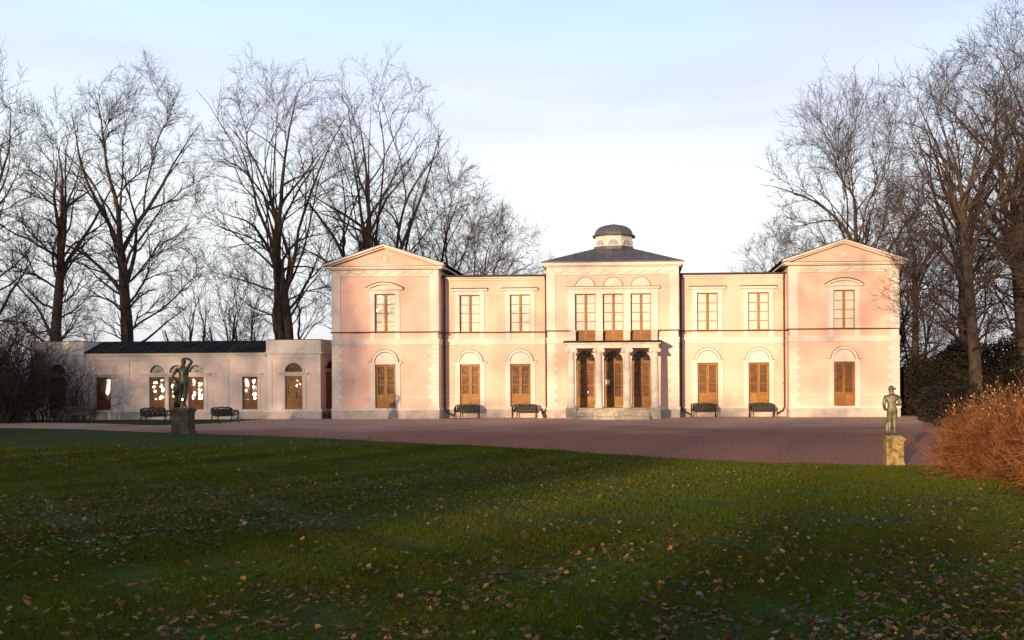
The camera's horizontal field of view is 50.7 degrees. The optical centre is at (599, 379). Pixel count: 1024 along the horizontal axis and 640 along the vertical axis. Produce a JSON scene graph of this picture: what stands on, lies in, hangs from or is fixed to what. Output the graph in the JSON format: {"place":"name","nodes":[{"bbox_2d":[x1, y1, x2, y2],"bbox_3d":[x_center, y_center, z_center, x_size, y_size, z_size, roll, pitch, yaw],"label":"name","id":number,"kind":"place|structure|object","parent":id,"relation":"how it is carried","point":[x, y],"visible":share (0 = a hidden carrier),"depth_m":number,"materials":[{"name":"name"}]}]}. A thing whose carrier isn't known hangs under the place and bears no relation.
{"place":"outdoors","nodes":[
{"label":"outdoors","id":0,"kind":"place"},
{"bbox_2d":[11,419,258,424],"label":"grass verge","id":1,"kind":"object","parent":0,"point":[167,422],"depth_m":62.98,"materials":[{"name":"green plant"}]},
{"bbox_2d":[63,406,95,422],"bbox_3d":[-30.170,2.010,62.275,1.655,0.958,0.742,0,0,-6],"label":"cast iron bench","id":2,"kind":"object","parent":1,"relation":"on","point":[91,412],"visible":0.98,"depth_m":62.43,"materials":[{"name":"black metal"}]},
{"bbox_2d":[43,357,130,421],"bbox_3d":[-30.738,0.615,64.434,4.825,4.449,5.208,0,0,2],"label":"leafless shrub","id":3,"kind":"object","parent":1,"relation":"on","point":[68,393],"visible":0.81,"depth_m":63.85,"materials":[{"name":"brown plant"}]},
{"bbox_2d":[139,407,170,424],"bbox_3d":[-24.552,1.980,59.362,0.735,0.949,1.639,0,0,32],"label":"cast iron bench","id":4,"kind":"object","parent":1,"relation":"on","point":[157,413],"visible":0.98,"depth_m":59.45,"materials":[{"name":"black metal"}]},
{"bbox_2d":[0,416,957,465],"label":"gravel forecourt","id":5,"kind":"structure","parent":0,"point":[835,440],"depth_m":46.13,"materials":[{"name":"grey gravel"}]},
{"bbox_2d":[209,406,239,423],"bbox_3d":[-20.829,1.958,59.643,0.735,0.949,1.639,0,0,24],"label":"cast iron bench","id":6,"kind":"object","parent":5,"relation":"on","point":[216,411],"visible":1,"depth_m":59.72,"materials":[{"name":"black metal"}]},
{"bbox_2d":[454,404,479,418],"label":"cast iron bench","id":7,"kind":"object","parent":5,"relation":"on","point":[464,408],"visible":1,"depth_m":65.43,"materials":[{"name":"black metal"}]},
{"bbox_2d":[511,403,537,417],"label":"cast iron bench","id":8,"kind":"object","parent":5,"relation":"on","point":[533,407],"visible":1,"depth_m":65.30,"materials":[{"name":"black metal"}]},
{"bbox_2d":[537,411,543,417],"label":"drain spout stone","id":9,"kind":"object","parent":5,"relation":"on","point":[540,415],"visible":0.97,"depth_m":65.07,"materials":[{"name":"white stone"}]},
{"bbox_2d":[322,224,906,419],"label":"palace","id":10,"kind":"structure","parent":5,"relation":"on","point":[613,324],"depth_m":64.91,"materials":[{"name":"pink paint"}]},
{"bbox_2d":[375,294,395,331],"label":"window","id":11,"kind":"structure","parent":10,"relation":"in","point":[384,303],"depth_m":65.18,"materials":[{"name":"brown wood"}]},
{"bbox_2d":[376,365,395,407],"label":"door","id":12,"kind":"structure","parent":10,"relation":"in","point":[385,374],"depth_m":65.14,"materials":[{"name":"brown wood"}]},
{"bbox_2d":[460,295,479,331],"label":"window","id":13,"kind":"structure","parent":10,"relation":"in","point":[469,304],"depth_m":66.29,"materials":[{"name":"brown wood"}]},
{"bbox_2d":[460,364,479,406],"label":"door","id":14,"kind":"structure","parent":10,"relation":"in","point":[469,373],"depth_m":66.26,"materials":[{"name":"brown wood"}]},
{"bbox_2d":[510,295,529,331],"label":"window","id":15,"kind":"structure","parent":10,"relation":"in","point":[519,304],"depth_m":66.18,"materials":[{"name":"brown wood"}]},
{"bbox_2d":[511,364,530,406],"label":"door","id":16,"kind":"structure","parent":10,"relation":"in","point":[520,373],"depth_m":66.13,"materials":[{"name":"brown wood"}]},
{"bbox_2d":[575,294,595,340],"bbox_3d":[-0.869,-3.754,64.672,1.212,2.790,0.122,0,0,2],"label":"window","id":17,"kind":"structure","parent":10,"relation":"in","point":[585,310],"depth_m":64.71,"materials":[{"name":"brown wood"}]},
{"bbox_2d":[576,361,594,407],"bbox_3d":[-0.845,0.285,64.653,1.184,2.780,0.175,0,0,2],"label":"portal door","id":18,"kind":"structure","parent":10,"relation":"in","point":[585,370],"depth_m":64.64,"materials":[{"name":"brown wood"}]},
{"bbox_2d":[603,294,622,339],"bbox_3d":[0.795,-3.764,64.608,1.212,2.790,0.122,0,0,2],"label":"window","id":19,"kind":"structure","parent":10,"relation":"in","point":[612,303],"depth_m":64.64,"materials":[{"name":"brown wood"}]},
{"bbox_2d":[604,361,622,406],"bbox_3d":[0.818,0.275,64.589,1.184,2.780,0.175,0,0,2],"label":"portal door","id":20,"kind":"structure","parent":10,"relation":"in","point":[613,370],"depth_m":64.58,"materials":[{"name":"brown wood"}]},
{"bbox_2d":[631,294,650,339],"bbox_3d":[2.454,-3.774,64.544,1.212,2.790,0.122,0,0,2],"label":"window","id":21,"kind":"structure","parent":10,"relation":"in","point":[640,303],"depth_m":64.60,"materials":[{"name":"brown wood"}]},
{"bbox_2d":[631,361,650,406],"bbox_3d":[2.477,0.265,64.525,1.184,2.780,0.175,0,0,2],"label":"portal door","id":22,"kind":"structure","parent":10,"relation":"in","point":[641,370],"depth_m":64.52,"materials":[{"name":"brown wood"}]},
{"bbox_2d":[697,293,717,329],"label":"window","id":23,"kind":"structure","parent":10,"relation":"in","point":[707,303],"depth_m":65.73,"materials":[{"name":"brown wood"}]},
{"bbox_2d":[697,363,717,405],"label":"door","id":24,"kind":"structure","parent":10,"relation":"in","point":[707,373],"depth_m":65.69,"materials":[{"name":"brown wood"}]},
{"bbox_2d":[748,293,768,329],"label":"window","id":25,"kind":"structure","parent":10,"relation":"in","point":[758,303],"depth_m":65.61,"materials":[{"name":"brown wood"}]},
{"bbox_2d":[748,362,768,404],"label":"door","id":26,"kind":"structure","parent":10,"relation":"in","point":[758,371],"depth_m":65.57,"materials":[{"name":"brown wood"}]},
{"bbox_2d":[833,290,853,327],"bbox_3d":[14.527,-4.207,64.078,1.252,2.254,0.122,0,0,2],"label":"window","id":27,"kind":"structure","parent":10,"relation":"in","point":[843,300],"depth_m":64.13,"materials":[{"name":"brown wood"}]},
{"bbox_2d":[834,361,854,405],"bbox_3d":[14.554,0.233,64.090,1.252,2.634,0.175,0,0,2],"label":"door","id":28,"kind":"structure","parent":10,"relation":"in","point":[844,372],"depth_m":64.08,"materials":[{"name":"brown wood"}]},
{"bbox_2d":[691,402,716,417],"bbox_3d":[6.253,1.823,64.701,1.561,0.904,0.700,0,0,2],"label":"cast iron bench","id":29,"kind":"object","parent":5,"relation":"on","point":[704,407],"visible":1,"depth_m":64.88,"materials":[{"name":"black metal"}]},
{"bbox_2d":[748,402,774,416],"bbox_3d":[9.721,1.803,64.567,1.561,0.904,0.700,0,0,2],"label":"cast iron bench","id":30,"kind":"object","parent":5,"relation":"on","point":[767,407],"visible":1,"depth_m":64.74,"materials":[{"name":"black metal"}]},
{"bbox_2d":[0,428,1023,639],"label":"lawn","id":31,"kind":"structure","parent":0,"point":[85,439],"depth_m":11.83,"materials":[{"name":"green plant"}]},
{"bbox_2d":[169,408,196,433],"bbox_3d":[-18.471,1.845,47.597,0.888,1.150,0.888,0,0,2],"label":"stone pedestal","id":32,"kind":"object","parent":31,"relation":"on","point":[182,421],"visible":0.98,"depth_m":47.23,"materials":[{"name":"grey stone"}]},
{"bbox_2d":[172,357,192,408],"bbox_3d":[-18.502,0.137,47.608,0.892,2.266,0.547,0,0,-2],"label":"bronze statue","id":33,"kind":"object","parent":32,"relation":"on","point":[180,386],"visible":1,"depth_m":47.52,"materials":[{"name":"brown metal"}]},
{"bbox_2d":[221,609,231,615],"bbox_3d":[-2.738,1.715,7.887,0.083,0.044,0.070,30,24,33],"label":"fallen leaf","id":34,"kind":"object","parent":31,"relation":"on","point":[225,613],"visible":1,"depth_m":7.90,"materials":[{"name":"brown plant"}]},
{"bbox_2d":[0,434,1023,639],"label":"leaf litter","id":35,"kind":"object","parent":31,"relation":"on","point":[760,622],"visible":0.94,"depth_m":10.81,"materials":[{"name":"brown plant"}]},
{"bbox_2d":[721,634,731,639],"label":"fallen leaf","id":36,"kind":"object","parent":31,"relation":"on","point":[725,637],"visible":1,"depth_m":7.02,"materials":[{"name":"brown plant"}]},
{"bbox_2d":[796,612,804,617],"bbox_3d":[1.453,1.709,7.794,0.081,0.022,0.060,-11,23,33],"label":"fallen leaf","id":37,"kind":"object","parent":31,"relation":"on","point":[799,615],"visible":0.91,"depth_m":7.79,"materials":[{"name":"brown plant"}]},
{"bbox_2d":[881,436,905,466],"bbox_3d":[7.562,1.857,27.680,0.516,0.790,0.516,0,0,2],"label":"stone pedestal","id":38,"kind":"object","parent":31,"relation":"on","point":[893,450],"visible":0.94,"depth_m":27.46,"materials":[{"name":"beige stone"}]},
{"bbox_2d":[882,385,901,436],"bbox_3d":[7.531,0.803,27.739,0.501,1.320,0.425,0,0,5],"label":"bronze statue","id":39,"kind":"object","parent":38,"relation":"on","point":[891,398],"visible":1,"depth_m":27.62,"materials":[{"name":"metal"}]},
{"bbox_2d":[0,0,1023,371],"label":"sky","id":40,"kind":"structure","parent":0,"point":[646,117],"materials":[{"name":"blue"}]},
{"bbox_2d":[19,395,1008,419],"bbox_3d":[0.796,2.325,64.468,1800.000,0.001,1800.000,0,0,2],"label":"ground","id":41,"kind":"structure","parent":0,"point":[902,413],"depth_m":70.85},
{"bbox_2d":[0,297,78,401],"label":"leafless shrub","id":42,"kind":"object","parent":41,"relation":"on","point":[16,340],"visible":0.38,"depth_m":63.55,"materials":[{"name":"brown plant"}]},
{"bbox_2d":[0,35,84,353],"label":"bare tree","id":43,"kind":"object","parent":41,"relation":"on","point":[7,193],"visible":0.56,"depth_m":81.05,"materials":[{"name":"brown plant"}]},
{"bbox_2d":[0,337,98,421],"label":"leafless shrub","id":44,"kind":"object","parent":41,"relation":"on","point":[45,414],"visible":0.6,"depth_m":63.56,"materials":[{"name":"brown plant"}]},
{"bbox_2d":[0,313,103,423],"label":"leafless shrub","id":45,"kind":"object","parent":41,"relation":"on","point":[10,406],"visible":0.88,"depth_m":61.88,"materials":[{"name":"brown plant"}]},
{"bbox_2d":[0,280,103,422],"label":"leafless shrub","id":46,"kind":"object","parent":41,"relation":"on","point":[28,342],"visible":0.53,"depth_m":63.37,"materials":[{"name":"brown plant"}]},
{"bbox_2d":[0,80,127,354],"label":"bare tree","id":47,"kind":"object","parent":41,"relation":"on","point":[59,291],"visible":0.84,"depth_m":77.39,"materials":[{"name":"brown plant"}]},
{"bbox_2d":[64,291,109,341],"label":"sapling","id":48,"kind":"object","parent":41,"relation":"on","point":[98,333],"visible":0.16,"depth_m":88.23,"materials":[{"name":"brown plant"}]},
{"bbox_2d":[31,49,228,341],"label":"bare tree","id":49,"kind":"object","parent":41,"relation":"on","point":[125,305],"visible":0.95,"depth_m":77.36,"materials":[{"name":"brown plant"}]},
{"bbox_2d":[30,339,332,419],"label":"garden wing","id":50,"kind":"structure","parent":41,"relation":"on","point":[277,379],"depth_m":66.46,"materials":[{"name":"beige paint"}]},
{"bbox_2d":[50,378,65,409],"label":"door","id":51,"kind":"structure","parent":50,"relation":"in","point":[51,378],"depth_m":66.71,"materials":[{"name":"brown wood"}]},
{"bbox_2d":[96,378,110,409],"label":"door","id":52,"kind":"structure","parent":50,"relation":"in","point":[106,396],"depth_m":66.81,"materials":[{"name":"red wood"}]},
{"bbox_2d":[150,377,164,409],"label":"door","id":53,"kind":"structure","parent":50,"relation":"in","point":[157,384],"depth_m":66.68,"materials":[{"name":"red wood"}]},
{"bbox_2d":[170,377,183,409],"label":"door","id":54,"kind":"structure","parent":50,"relation":"in","point":[172,381],"depth_m":66.65,"materials":[{"name":"red wood"}]},
{"bbox_2d":[189,377,203,408],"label":"door","id":55,"kind":"structure","parent":50,"relation":"in","point":[196,384],"depth_m":66.60,"materials":[{"name":"red wood"}]},
{"bbox_2d":[243,377,257,408],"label":"door","id":56,"kind":"structure","parent":50,"relation":"in","point":[250,396],"depth_m":66.47,"materials":[{"name":"red wood"}]},
{"bbox_2d":[286,376,302,408],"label":"door","id":57,"kind":"structure","parent":50,"relation":"in","point":[294,399],"depth_m":66.13,"materials":[{"name":"brown wood"}]},
{"bbox_2d":[154,228,218,340],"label":"sapling","id":58,"kind":"object","parent":41,"relation":"on","point":[190,328],"visible":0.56,"depth_m":95.54,"materials":[{"name":"brown plant"}]},
{"bbox_2d":[188,225,260,340],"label":"sapling","id":59,"kind":"object","parent":41,"relation":"on","point":[219,304],"visible":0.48,"depth_m":98.88,"materials":[{"name":"brown plant"}]},
{"bbox_2d":[215,238,273,340],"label":"sapling","id":60,"kind":"object","parent":41,"relation":"on","point":[252,326],"visible":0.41,"depth_m":96.84,"materials":[{"name":"brown plant"}]},
{"bbox_2d":[231,287,266,340],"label":"sapling","id":61,"kind":"object","parent":41,"relation":"on","point":[243,317],"visible":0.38,"depth_m":89.73,"materials":[{"name":"brown plant"}]},
{"bbox_2d":[178,39,386,338],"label":"bare tree","id":62,"kind":"object","parent":41,"relation":"on","point":[282,313],"visible":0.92,"depth_m":76.81,"materials":[{"name":"brown plant"}]},
{"bbox_2d":[277,40,473,328],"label":"bare tree","id":63,"kind":"object","parent":41,"relation":"on","point":[368,227],"visible":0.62,"depth_m":79.96,"materials":[{"name":"brown plant"}]},
{"bbox_2d":[345,144,520,274],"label":"bare tree","id":64,"kind":"object","parent":41,"relation":"on","point":[444,241],"visible":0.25,"depth_m":84.45,"materials":[{"name":"brown plant"}]},
{"bbox_2d":[412,188,553,274],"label":"bare tree","id":65,"kind":"object","parent":41,"relation":"on","point":[502,219],"visible":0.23,"depth_m":86.92,"materials":[{"name":"brown plant"}]},
{"bbox_2d":[722,210,828,271],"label":"bare tree","id":66,"kind":"object","parent":41,"relation":"on","point":[768,258],"visible":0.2,"depth_m":85.59,"materials":[{"name":"brown plant"}]},
{"bbox_2d":[748,49,951,295],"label":"bare tree","id":67,"kind":"object","parent":41,"relation":"on","point":[843,153],"visible":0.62,"depth_m":77.18,"materials":[{"name":"brown plant"}]},
{"bbox_2d":[815,167,958,365],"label":"bare tree","id":68,"kind":"object","parent":41,"relation":"on","point":[844,214],"visible":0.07,"depth_m":86.71,"materials":[{"name":"brown plant"}]},
{"bbox_2d":[854,154,974,411],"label":"bare tree","id":69,"kind":"object","parent":41,"relation":"on","point":[915,348],"visible":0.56,"depth_m":70.03,"materials":[{"name":"brown plant"}]},
{"bbox_2d":[899,217,952,391],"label":"sapling","id":70,"kind":"object","parent":41,"relation":"on","point":[924,334],"visible":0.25,"depth_m":75.36,"materials":[{"name":"brown plant"}]},
{"bbox_2d":[899,354,963,414],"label":"brown bush","id":71,"kind":"object","parent":41,"relation":"on","point":[928,370],"visible":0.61,"depth_m":67.52,"materials":[{"name":"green plant"}]},
{"bbox_2d":[857,17,1023,407],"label":"bare tree","id":72,"kind":"object","parent":41,"relation":"on","point":[973,344],"visible":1,"depth_m":58.69,"materials":[{"name":"brown plant"}]},
{"bbox_2d":[883,38,1023,381],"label":"bare tree","id":73,"kind":"object","parent":41,"relation":"on","point":[962,323],"visible":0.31,"depth_m":72.90,"materials":[{"name":"brown plant"}]},
{"bbox_2d":[909,382,1013,426],"bbox_3d":[16.773,1.173,49.643,4.785,2.156,5.083,0,0,43],"label":"brown bush","id":74,"kind":"object","parent":41,"relation":"on","point":[929,407],"visible":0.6,"depth_m":49.21,"materials":[{"name":"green plant"}]},
{"bbox_2d":[922,336,1000,413],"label":"brown bush","id":75,"kind":"object","parent":41,"relation":"on","point":[953,356],"visible":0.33,"depth_m":68.21,"materials":[{"name":"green plant"}]},
{"bbox_2d":[913,370,1023,484],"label":"rust bush","id":76,"kind":"object","parent":41,"relation":"on","point":[972,441],"visible":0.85,"depth_m":22.45,"materials":[{"name":"brown plant"}]},
{"bbox_2d":[917,0,1023,398],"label":"bare tree","id":77,"kind":"object","parent":41,"relation":"on","point":[1019,297],"visible":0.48,"depth_m":66.96,"materials":[{"name":"brown plant"}]},
{"bbox_2d":[935,199,1006,362],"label":"sapling","id":78,"kind":"object","parent":41,"relation":"on","point":[978,305],"visible":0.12,"depth_m":77.20,"materials":[{"name":"brown plant"}]},
{"bbox_2d":[934,81,1023,353],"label":"bare tree","id":79,"kind":"object","parent":41,"relation":"on","point":[1013,302],"visible":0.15,"depth_m":77.52,"materials":[{"name":"brown plant"}]},
{"bbox_2d":[974,44,1023,348],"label":"bare tree","id":80,"kind":"object","parent":41,"relation":"on","point":[1010,188],"visible":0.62,"depth_m":63.70,"materials":[{"name":"brown plant"}]},
{"bbox_2d":[980,52,1023,281],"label":"bare tree","id":81,"kind":"object","parent":41,"relation":"on","point":[1013,146],"visible":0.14,"depth_m":72.42,"materials":[{"name":"brown plant"}]},
{"bbox_2d":[983,331,1023,404],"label":"brown bush","id":82,"kind":"object","parent":41,"relation":"on","point":[1008,358],"visible":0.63,"depth_m":67.63,"materials":[{"name":"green plant"}]},
{"bbox_2d":[989,409,1023,492],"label":"rust bush","id":83,"kind":"object","parent":41,"relation":"on","point":[1018,469],"visible":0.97,"depth_m":19.56,"materials":[{"name":"brown plant"}]}
]}

